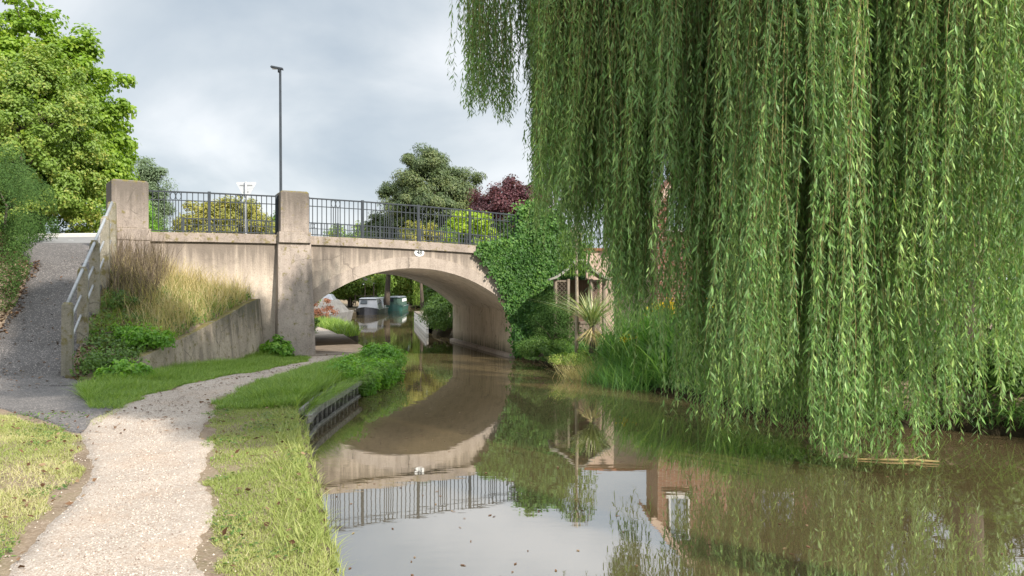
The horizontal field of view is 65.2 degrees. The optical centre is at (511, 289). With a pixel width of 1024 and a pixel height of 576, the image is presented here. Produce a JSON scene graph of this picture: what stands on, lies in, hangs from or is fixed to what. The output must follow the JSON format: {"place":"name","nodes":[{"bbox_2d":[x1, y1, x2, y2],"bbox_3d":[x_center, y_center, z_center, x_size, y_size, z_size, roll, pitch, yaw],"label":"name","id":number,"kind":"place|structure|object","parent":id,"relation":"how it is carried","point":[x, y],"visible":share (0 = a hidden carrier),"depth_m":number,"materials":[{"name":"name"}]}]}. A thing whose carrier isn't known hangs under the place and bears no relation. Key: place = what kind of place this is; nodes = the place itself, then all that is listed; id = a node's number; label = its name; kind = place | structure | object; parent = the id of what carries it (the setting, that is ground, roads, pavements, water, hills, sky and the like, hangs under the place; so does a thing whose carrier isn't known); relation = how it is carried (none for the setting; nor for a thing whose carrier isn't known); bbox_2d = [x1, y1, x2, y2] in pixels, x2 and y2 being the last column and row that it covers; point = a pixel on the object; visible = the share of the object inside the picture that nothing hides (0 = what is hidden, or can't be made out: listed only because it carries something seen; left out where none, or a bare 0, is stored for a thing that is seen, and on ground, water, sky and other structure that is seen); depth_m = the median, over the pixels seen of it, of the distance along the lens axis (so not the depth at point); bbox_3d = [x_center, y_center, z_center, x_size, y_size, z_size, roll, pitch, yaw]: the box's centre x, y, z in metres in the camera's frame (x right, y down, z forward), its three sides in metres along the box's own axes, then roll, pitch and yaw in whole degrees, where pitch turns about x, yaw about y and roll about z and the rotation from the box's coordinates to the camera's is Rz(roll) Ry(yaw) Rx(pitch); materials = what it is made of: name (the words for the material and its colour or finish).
{"place":"outdoors","nodes":[
{"label":"outdoors","id":0,"kind":"place"},
{"bbox_2d":[0,415,85,561],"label":"verge grass","id":1,"kind":"structure","parent":0,"point":[70,465],"depth_m":7.73,"materials":[{"name":"plant"}]},
{"bbox_2d":[0,243,112,432],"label":"tarmac ramp","id":2,"kind":"structure","parent":0,"point":[29,358],"depth_m":16.21,"materials":[{"name":"asphalt"}]},
{"bbox_2d":[0,257,336,433],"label":"fallen leaves","id":3,"kind":"object","parent":2,"relation":"on","point":[153,395],"visible":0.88,"depth_m":13.12,"materials":[{"name":"brown plant"}]},
{"bbox_2d":[23,237,99,242],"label":"road","id":4,"kind":"structure","parent":0,"point":[71,239],"depth_m":25.27,"materials":[{"name":"asphalt"}]},
{"bbox_2d":[42,233,96,233],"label":"pavement","id":5,"kind":"structure","parent":0,"point":[74,233],"depth_m":28.77,"materials":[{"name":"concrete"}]},
{"bbox_2d":[236,181,255,233],"bbox_3d":[-9.750,-2.646,29.312,0.760,2.620,0.100,0,0,0],"label":"road sign","id":6,"kind":"object","parent":5,"relation":"on","point":[245,187],"visible":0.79,"depth_m":29.35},
{"bbox_2d":[0,0,1013,284],"label":"sky","id":7,"kind":"structure","parent":0,"point":[364,82],"materials":[{"name":"grey"}]},
{"bbox_2d":[0,233,1023,575],"bbox_3d":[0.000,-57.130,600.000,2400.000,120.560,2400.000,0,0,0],"label":"ground","id":8,"kind":"structure","parent":0,"point":[68,493],"depth_m":8.20,"materials":[{"name":"plant"}]},
{"bbox_2d":[0,140,59,311],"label":"hedge","id":9,"kind":"object","parent":8,"relation":"on","point":[16,233],"visible":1,"depth_m":18.79,"materials":[{"name":"green plant"}]},
{"bbox_2d":[0,168,79,233],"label":"shrub","id":10,"kind":"object","parent":8,"relation":"on","point":[45,180],"visible":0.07,"depth_m":30.66,"materials":[{"name":"green plant"}]},
{"bbox_2d":[0,37,118,232],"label":"broadleaf tree","id":11,"kind":"object","parent":8,"relation":"on","point":[30,68],"visible":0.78,"depth_m":29.50,"materials":[{"name":"green plant"}]},
{"bbox_2d":[39,234,99,236],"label":"kerb","id":12,"kind":"structure","parent":8,"relation":"on","point":[76,235],"depth_m":28.07,"materials":[{"name":"concrete"}]},
{"bbox_2d":[0,0,140,232],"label":"broadleaf tree","id":13,"kind":"object","parent":8,"relation":"on","point":[83,50],"visible":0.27,"depth_m":32.45,"materials":[{"name":"green plant"}]},
{"bbox_2d":[0,231,168,382],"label":"leaf litter","id":14,"kind":"object","parent":8,"relation":"on","point":[17,312],"visible":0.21,"depth_m":17.58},
{"bbox_2d":[61,201,116,378],"bbox_3d":[-9.133,-0.055,17.455,0.238,4.211,4.663,0,0,-17],"label":"ramp handrail","id":15,"kind":"object","parent":8,"relation":"on","point":[86,303],"visible":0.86,"depth_m":16.48,"materials":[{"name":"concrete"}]},
{"bbox_2d":[72,342,145,370],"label":"bramble","id":16,"kind":"object","parent":8,"relation":"on","point":[95,362],"visible":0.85,"depth_m":15.47,"materials":[{"name":"green plant"}]},
{"bbox_2d":[62,198,161,232],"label":"shrub","id":17,"kind":"object","parent":8,"relation":"on","point":[150,218],"visible":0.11,"depth_m":31.73,"materials":[{"name":"green plant"}]},
{"bbox_2d":[89,321,142,340],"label":"bramble","id":18,"kind":"object","parent":8,"relation":"on","point":[120,331],"visible":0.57,"depth_m":16.71,"materials":[{"name":"green plant"}]},
{"bbox_2d":[101,289,146,308],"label":"bramble","id":19,"kind":"object","parent":8,"relation":"on","point":[119,301],"visible":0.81,"depth_m":17.93,"materials":[{"name":"green plant"}]},
{"bbox_2d":[92,357,158,378],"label":"weed clump","id":20,"kind":"object","parent":8,"relation":"on","point":[122,365],"visible":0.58,"depth_m":15.00,"materials":[{"name":"green plant"}]},
{"bbox_2d":[99,223,186,311],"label":"dead stems","id":21,"kind":"object","parent":8,"relation":"on","point":[124,269],"visible":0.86,"depth_m":19.04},
{"bbox_2d":[121,322,177,349],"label":"bramble","id":22,"kind":"object","parent":8,"relation":"on","point":[150,339],"visible":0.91,"depth_m":16.68,"materials":[{"name":"green plant"}]},
{"bbox_2d":[132,156,177,231],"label":"willow tree","id":23,"kind":"object","parent":8,"relation":"on","point":[151,175],"visible":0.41,"depth_m":44.80,"materials":[{"name":"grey plant"}]},
{"bbox_2d":[68,264,249,380],"bbox_3d":[-8.571,0.547,18.276,3.194,2.832,6.616,0,0,0],"label":"ground ivy","id":24,"kind":"object","parent":8,"relation":"on","point":[99,340],"visible":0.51,"depth_m":16.88,"materials":[{"name":"green plant"}]},
{"bbox_2d":[0,400,319,566],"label":"clover","id":25,"kind":"object","parent":8,"relation":"on","point":[222,526],"visible":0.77,"depth_m":8.75,"materials":[{"name":"green plant"}]},
{"bbox_2d":[151,216,181,231],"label":"shrub","id":26,"kind":"object","parent":8,"relation":"on","point":[160,222],"visible":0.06,"depth_m":35.84,"materials":[{"name":"green plant"}]},
{"bbox_2d":[1,399,336,570],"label":"verge litter","id":27,"kind":"object","parent":8,"relation":"on","point":[224,531],"visible":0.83,"depth_m":7.27,"materials":[{"name":"brown plant"}]},
{"bbox_2d":[89,264,257,352],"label":"slope grass","id":28,"kind":"structure","parent":8,"relation":"on","point":[133,321],"depth_m":18.18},
{"bbox_2d":[9,355,344,575],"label":"towpath","id":29,"kind":"structure","parent":8,"relation":"on","point":[56,526],"depth_m":6.62,"materials":[{"name":"gravel"}]},
{"bbox_2d":[92,398,140,424],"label":"kerb grass","id":30,"kind":"structure","parent":29,"relation":"on","point":[114,412],"depth_m":11.07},
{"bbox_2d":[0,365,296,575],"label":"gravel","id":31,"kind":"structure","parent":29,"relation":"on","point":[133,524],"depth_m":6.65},
{"bbox_2d":[99,240,255,344],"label":"dry grass","id":32,"kind":"structure","parent":8,"relation":"on","point":[194,282],"depth_m":19.23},
{"bbox_2d":[113,299,263,369],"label":"retaining wall","id":33,"kind":"structure","parent":8,"relation":"on","point":[235,331],"depth_m":19.41,"materials":[{"name":"concrete"}]},
{"bbox_2d":[66,348,312,408],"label":"wall foot grass","id":34,"kind":"structure","parent":8,"relation":"on","point":[102,391],"depth_m":14.96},
{"bbox_2d":[170,195,274,234],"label":"shrub","id":35,"kind":"object","parent":8,"relation":"on","point":[185,205],"visible":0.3,"depth_m":54.50,"materials":[{"name":"green plant"}]},
{"bbox_2d":[201,397,341,575],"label":"verge grass","id":36,"kind":"structure","parent":8,"relation":"on","point":[233,478],"depth_m":6.52,"materials":[{"name":"plant"}]},
{"bbox_2d":[257,334,294,356],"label":"weed clump","id":37,"kind":"object","parent":8,"relation":"on","point":[276,346],"visible":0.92,"depth_m":21.34,"materials":[{"name":"green plant"}]},
{"bbox_2d":[206,348,373,418],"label":"lush grass","id":38,"kind":"structure","parent":8,"relation":"on","point":[304,381],"depth_m":12.88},
{"bbox_2d":[253,397,360,575],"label":"bank edge grass","id":39,"kind":"structure","parent":8,"relation":"on","point":[300,470],"depth_m":6.43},
{"bbox_2d":[314,316,319,332],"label":"shrub","id":40,"kind":"object","parent":8,"relation":"on","point":[316,321],"visible":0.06,"depth_m":33.30,"materials":[{"name":"green plant"}]},
{"bbox_2d":[315,327,336,334],"bbox_3d":[-12.577,1.860,46.535,3.105,0.080,31.501,0,0,-16],"label":"towpath beyond","id":41,"kind":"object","parent":8,"relation":"on","point":[322,330],"visible":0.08,"depth_m":34.75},
{"bbox_2d":[314,297,338,318],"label":"dock plant","id":42,"kind":"object","parent":8,"relation":"on","point":[318,312],"visible":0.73,"depth_m":44.31,"materials":[{"name":"brown plant"}]},
{"bbox_2d":[106,179,549,357],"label":"road bridge","id":43,"kind":"structure","parent":8,"relation":"on","point":[293,271],"depth_m":22.09,"materials":[{"name":"concrete"}]},
{"bbox_2d":[149,190,277,234],"bbox_3d":[-8.009,-2.042,21.498,3.355,1.172,0.060,0,0,-26],"label":"bridge railing","id":44,"kind":"object","parent":43,"relation":"on","point":[209,201],"visible":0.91,"depth_m":21.56,"materials":[{"name":"metal"}]},
{"bbox_2d":[270,65,282,191],"bbox_3d":[-8.899,-4.910,30.300,0.471,7.127,0.190,0,0,0],"label":"street lamp","id":45,"kind":"object","parent":43,"relation":"on","point":[279,69],"visible":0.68,"depth_m":30.26,"materials":[{"name":"metal"}]},
{"bbox_2d":[182,217,495,244],"bbox_3d":[-6.276,-1.891,31.553,12.475,1.476,0.060,0,0,-26],"label":"bridge railing","id":46,"kind":"object","parent":43,"relation":"on","point":[269,221],"visible":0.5,"depth_m":31.43,"materials":[{"name":"metal"}]},
{"bbox_2d":[309,197,519,244],"bbox_3d":[-2.778,-1.938,24.050,6.715,1.368,0.060,0,0,-26],"label":"bridge railing","id":47,"kind":"object","parent":43,"relation":"on","point":[418,213],"visible":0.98,"depth_m":23.97,"materials":[{"name":"metal"}]},
{"bbox_2d":[414,249,423,255],"bbox_3d":[-2.764,-1.100,23.861,0.310,0.224,0.028,0,0,-26],"label":"bridge number plate","id":48,"kind":"object","parent":43,"relation":"attached to","point":[417,252],"visible":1,"depth_m":23.86,"materials":[{"name":"white paint"}]},
{"bbox_2d":[474,199,588,357],"bbox_3d":[0.900,-0.305,25.777,4.863,5.154,1.428,0,0,-24],"label":"ivy","id":49,"kind":"object","parent":43,"relation":"attached to","point":[524,272],"visible":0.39,"depth_m":25.12,"materials":[{"name":"green plant"}]},
{"bbox_2d":[298,370,363,436],"bbox_3d":[-3.058,2.268,16.048,0.375,1.065,8.904,0,0,0],"label":"bank piling","id":50,"kind":"object","parent":8,"relation":"on","point":[326,411],"visible":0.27,"depth_m":13.36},
{"bbox_2d":[303,334,362,355],"bbox_3d":[-6.277,2.390,27.051,1.974,1.200,10.416,0,0,-17],"label":"towpath ledge","id":51,"kind":"object","parent":8,"relation":"on","point":[335,344],"visible":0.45,"depth_m":25.62,"materials":[{"name":"concrete"}]},
{"bbox_2d":[315,315,362,336],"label":"verge grass","id":52,"kind":"structure","parent":8,"relation":"on","point":[340,326],"depth_m":35.40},
{"bbox_2d":[319,358,369,381],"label":"weed clump","id":53,"kind":"object","parent":8,"relation":"on","point":[349,367],"visible":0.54,"depth_m":15.43,"materials":[{"name":"green plant"}]},
{"bbox_2d":[331,353,371,368],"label":"weed clump","id":54,"kind":"object","parent":8,"relation":"on","point":[349,358],"visible":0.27,"depth_m":17.53,"materials":[{"name":"green plant"}]},
{"bbox_2d":[323,221,396,306],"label":"broadleaf tree","id":55,"kind":"object","parent":8,"relation":"on","point":[347,291],"visible":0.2,"depth_m":83.33,"materials":[{"name":"green plant"}]},
{"bbox_2d":[300,350,420,410],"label":"overhanging grass","id":56,"kind":"structure","parent":8,"relation":"on","point":[334,389],"depth_m":13.90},
{"bbox_2d":[350,277,376,305],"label":"gazebo","id":57,"kind":"object","parent":8,"relation":"on","point":[365,279],"visible":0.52,"depth_m":83.31,"materials":[{"name":"wood"}]},
{"bbox_2d":[358,367,382,395],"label":"weed clump","id":58,"kind":"object","parent":8,"relation":"on","point":[367,388],"visible":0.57,"depth_m":16.25,"materials":[{"name":"green plant"}]},
{"bbox_2d":[331,275,409,299],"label":"wood","id":59,"kind":"object","parent":8,"relation":"on","point":[380,295],"depth_m":107.24,"materials":[{"name":"green plant"}]},
{"bbox_2d":[363,357,394,388],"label":"weed clump","id":60,"kind":"object","parent":8,"relation":"on","point":[386,383],"visible":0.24,"depth_m":17.32,"materials":[{"name":"green plant"}]},
{"bbox_2d":[357,342,410,365],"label":"weed clump","id":61,"kind":"object","parent":8,"relation":"on","point":[382,351],"visible":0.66,"depth_m":19.01,"materials":[{"name":"green plant"}]},
{"bbox_2d":[359,209,424,304],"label":"pine tree","id":62,"kind":"object","parent":8,"relation":"on","point":[379,220],"visible":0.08,"depth_m":73.29,"materials":[{"name":"green plant"}]},
{"bbox_2d":[382,274,419,304],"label":"broadleaf tree","id":63,"kind":"object","parent":8,"relation":"on","point":[402,287],"visible":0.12,"depth_m":96.56,"materials":[{"name":"green plant"}]},
{"bbox_2d":[411,280,419,307],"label":"willow tree","id":64,"kind":"object","parent":8,"relation":"on","point":[416,289],"visible":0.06,"depth_m":91.14,"materials":[{"name":"green plant"}]},
{"bbox_2d":[414,311,428,332],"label":"quay wall","id":65,"kind":"structure","parent":8,"relation":"on","point":[425,328],"depth_m":44.91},
{"bbox_2d":[399,220,448,309],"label":"tree","id":66,"kind":"object","parent":8,"relation":"on","point":[409,222],"visible":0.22,"depth_m":57.89,"materials":[{"name":"green plant"}]},
{"bbox_2d":[418,283,429,307],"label":"willow tree","id":67,"kind":"object","parent":8,"relation":"on","point":[424,295],"visible":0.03,"depth_m":70.83,"materials":[{"name":"green plant"}]},
{"bbox_2d":[375,142,486,303],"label":"pine tree","id":68,"kind":"object","parent":8,"relation":"on","point":[444,185],"visible":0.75,"depth_m":69.40,"materials":[{"name":"green plant"}]},
{"bbox_2d":[415,293,452,330],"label":"shrub","id":69,"kind":"object","parent":8,"relation":"on","point":[438,311],"visible":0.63,"depth_m":36.19,"materials":[{"name":"green plant"}]},
{"bbox_2d":[423,225,472,304],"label":"broadleaf tree","id":70,"kind":"object","parent":8,"relation":"on","point":[432,292],"depth_m":65.12,"materials":[{"name":"green plant"}]},
{"bbox_2d":[443,208,497,244],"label":"bush","id":71,"kind":"object","parent":8,"relation":"on","point":[465,226],"visible":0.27,"depth_m":41.39,"materials":[{"name":"green plant"}]},
{"bbox_2d":[489,213,515,239],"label":"bush","id":72,"kind":"object","parent":8,"relation":"on","point":[505,227],"visible":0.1,"depth_m":43.70,"materials":[{"name":"green plant"}]},
{"bbox_2d":[465,173,553,237],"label":"broadleaf tree","id":73,"kind":"object","parent":8,"relation":"on","point":[506,198],"visible":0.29,"depth_m":58.33,"materials":[{"name":"purple plant"}]},
{"bbox_2d":[515,334,571,363],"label":"shrub","id":74,"kind":"object","parent":8,"relation":"on","point":[539,352],"visible":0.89,"depth_m":21.65,"materials":[{"name":"green plant"}]},
{"bbox_2d":[525,288,579,343],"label":"shrub","id":75,"kind":"object","parent":8,"relation":"on","point":[562,319],"visible":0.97,"depth_m":22.34,"materials":[{"name":"green plant"}]},
{"bbox_2d":[548,349,596,365],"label":"shrub","id":76,"kind":"object","parent":8,"relation":"on","point":[565,357],"visible":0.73,"depth_m":19.88,"materials":[{"name":"green plant"}]},
{"bbox_2d":[540,349,611,379],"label":"grass tuft","id":77,"kind":"object","parent":8,"relation":"on","point":[578,375],"visible":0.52,"depth_m":19.31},
{"bbox_2d":[555,224,598,356],"bbox_3d":[1.651,0.050,20.402,1.121,3.601,1.130,0,0,0],"label":"standard tree","id":78,"kind":"object","parent":8,"relation":"on","point":[576,267],"visible":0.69,"depth_m":20.36,"materials":[{"name":"green plant"}]},
{"bbox_2d":[528,292,629,357],"bbox_3d":[1.972,0.836,20.165,3.184,1.833,2.752,0,0,0],"label":"cordyline","id":79,"kind":"object","parent":8,"relation":"on","point":[592,320],"visible":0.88,"depth_m":20.14,"materials":[{"name":"green plant"}]},
{"bbox_2d":[548,259,610,339],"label":"summerhouse","id":80,"kind":"structure","parent":8,"relation":"on","point":[568,285],"depth_m":24.12,"materials":[{"name":"wood"}]},
{"bbox_2d":[549,337,645,386],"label":"grass tuft","id":81,"kind":"object","parent":8,"relation":"on","point":[596,378],"visible":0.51,"depth_m":18.53,"materials":[{"name":"green plant"}]},
{"bbox_2d":[583,248,650,333],"bbox_3d":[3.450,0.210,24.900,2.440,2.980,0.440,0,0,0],"label":"house","id":82,"kind":"structure","parent":8,"relation":"on","point":[596,254],"depth_m":24.75,"materials":[{"name":"brick"}]},
{"bbox_2d":[576,296,659,372],"bbox_3d":[2.684,1.139,19.388,2.538,2.161,2.697,0,0,0],"label":"iris clump","id":83,"kind":"object","parent":8,"relation":"on","point":[607,346],"visible":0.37,"depth_m":19.25,"materials":[{"name":"green plant"}]},
{"bbox_2d":[588,336,676,392],"bbox_3d":[2.896,1.520,17.707,3.256,1.400,3.428,0,0,-18],"label":"grass tuft","id":84,"kind":"object","parent":8,"relation":"on","point":[636,384],"visible":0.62,"depth_m":17.33,"materials":[{"name":"green plant"}]},
{"bbox_2d":[602,302,675,371],"bbox_3d":[3.188,1.083,18.510,2.540,1.933,2.514,0,0,0],"label":"iris clump","id":85,"kind":"object","parent":8,"relation":"on","point":[641,335],"visible":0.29,"depth_m":18.42,"materials":[{"name":"green plant"}]},
{"bbox_2d":[613,302,679,340],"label":"iris clump","id":86,"kind":"object","parent":8,"relation":"on","point":[647,317],"visible":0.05,"depth_m":19.07,"materials":[{"name":"green plant"}]},
{"bbox_2d":[620,305,701,392],"bbox_3d":[3.564,1.196,17.048,2.914,2.048,2.644,0,0,0],"label":"iris clump","id":87,"kind":"object","parent":8,"relation":"on","point":[666,353],"visible":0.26,"depth_m":16.85,"materials":[{"name":"green plant"}]},
{"bbox_2d":[629,300,694,363],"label":"iris clump","id":88,"kind":"object","parent":8,"relation":"on","point":[659,331],"visible":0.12,"depth_m":17.86,"materials":[{"name":"green plant"}]},
{"bbox_2d":[661,312,740,402],"bbox_3d":[4.090,1.167,15.131,2.933,2.106,2.479,0,0,0],"label":"iris clump","id":89,"kind":"object","parent":8,"relation":"on","point":[708,370],"visible":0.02,"depth_m":15.14,"materials":[{"name":"green plant"}]},
{"bbox_2d":[648,177,806,312],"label":"brick house","id":90,"kind":"structure","parent":8,"relation":"on","point":[665,218],"depth_m":23.60,"materials":[{"name":"brick"}]},
{"bbox_2d":[445,0,1023,470],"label":"weeping willow","id":91,"kind":"object","parent":8,"relation":"on","point":[817,156],"visible":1,"depth_m":9.32,"materials":[{"name":"green plant"}]},
{"bbox_2d":[492,329,1023,430],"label":"bank sedge","id":92,"kind":"object","parent":8,"relation":"on","point":[752,396],"visible":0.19,"depth_m":14.54,"materials":[{"name":"green plant"}]},
{"bbox_2d":[526,324,1023,424],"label":"ground cover","id":93,"kind":"object","parent":8,"relation":"on","point":[1014,415],"visible":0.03,"depth_m":12.48,"materials":[{"name":"green plant"}]},
{"bbox_2d":[855,325,950,376],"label":"shrub","id":94,"kind":"object","parent":8,"relation":"on","point":[915,352],"visible":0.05,"depth_m":13.17,"materials":[{"name":"green plant"}]},
{"bbox_2d":[866,284,951,355],"bbox_3d":[7.222,0.598,15.238,2.572,1.665,2.359,0,0,0],"label":"shrub","id":95,"kind":"object","parent":8,"relation":"on","point":[919,319],"visible":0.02,"depth_m":14.64,"materials":[{"name":"green plant"}]},
{"bbox_2d":[882,173,1017,331],"bbox_3d":[11.401,-1.280,20.264,4.887,5.881,3.429,0,0,0],"label":"garden tree","id":96,"kind":"object","parent":8,"relation":"on","point":[952,273],"visible":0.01,"depth_m":19.67,"materials":[{"name":"green plant"}]},
{"bbox_2d":[935,335,1023,394],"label":"shrub","id":97,"kind":"object","parent":8,"relation":"on","point":[1018,382],"visible":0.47,"depth_m":11.99,"materials":[{"name":"green plant"}]},
{"bbox_2d":[947,132,1017,338],"bbox_3d":[12.622,-1.327,19.245,5.251,6.375,3.336,0,0,0],"label":"garden tree","id":98,"kind":"object","parent":8,"relation":"on","point":[997,241],"depth_m":18.44,"materials":[{"name":"green plant"}]},
{"bbox_2d":[984,277,1020,341],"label":"shrub","id":99,"kind":"object","parent":8,"relation":"on","point":[994,314],"visible":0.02,"depth_m":13.94,"materials":[{"name":"green plant"}]},
{"bbox_2d":[983,317,1023,351],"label":"shrub","id":100,"kind":"object","parent":8,"relation":"on","point":[1009,335],"visible":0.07,"depth_m":12.69,"materials":[{"name":"green plant"}]},
{"bbox_2d":[309,308,1023,575],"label":"water","id":101,"kind":"structure","parent":0,"point":[669,526],"depth_m":8.73,"materials":[{"name":"brown liquid"}]},
{"bbox_2d":[314,294,353,321],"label":"covered boat","id":102,"kind":"object","parent":101,"relation":"on","point":[341,309],"visible":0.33,"depth_m":52.14,"materials":[{"name":"fabric"}]},
{"bbox_2d":[355,297,388,314],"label":"narrowboat","id":103,"kind":"object","parent":101,"relation":"on","point":[371,306],"visible":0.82,"depth_m":68.66,"materials":[{"name":"black paint"}]},
{"bbox_2d":[369,355,399,385],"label":"weed clump","id":104,"kind":"object","parent":101,"relation":"on","point":[394,372],"visible":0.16,"depth_m":18.03,"materials":[{"name":"green plant"}]},
{"bbox_2d":[376,355,405,381],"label":"weed clump","id":105,"kind":"object","parent":101,"relation":"on","point":[399,369],"visible":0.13,"depth_m":18.83,"materials":[{"name":"green plant"}]},
{"bbox_2d":[386,296,408,310],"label":"narrowboat","id":106,"kind":"object","parent":101,"relation":"on","point":[398,303],"visible":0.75,"depth_m":81.68,"materials":[{"name":"teal paint"}]},
{"bbox_2d":[326,359,1023,575],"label":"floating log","id":107,"kind":"object","parent":101,"relation":"on","point":[614,467],"depth_m":9.96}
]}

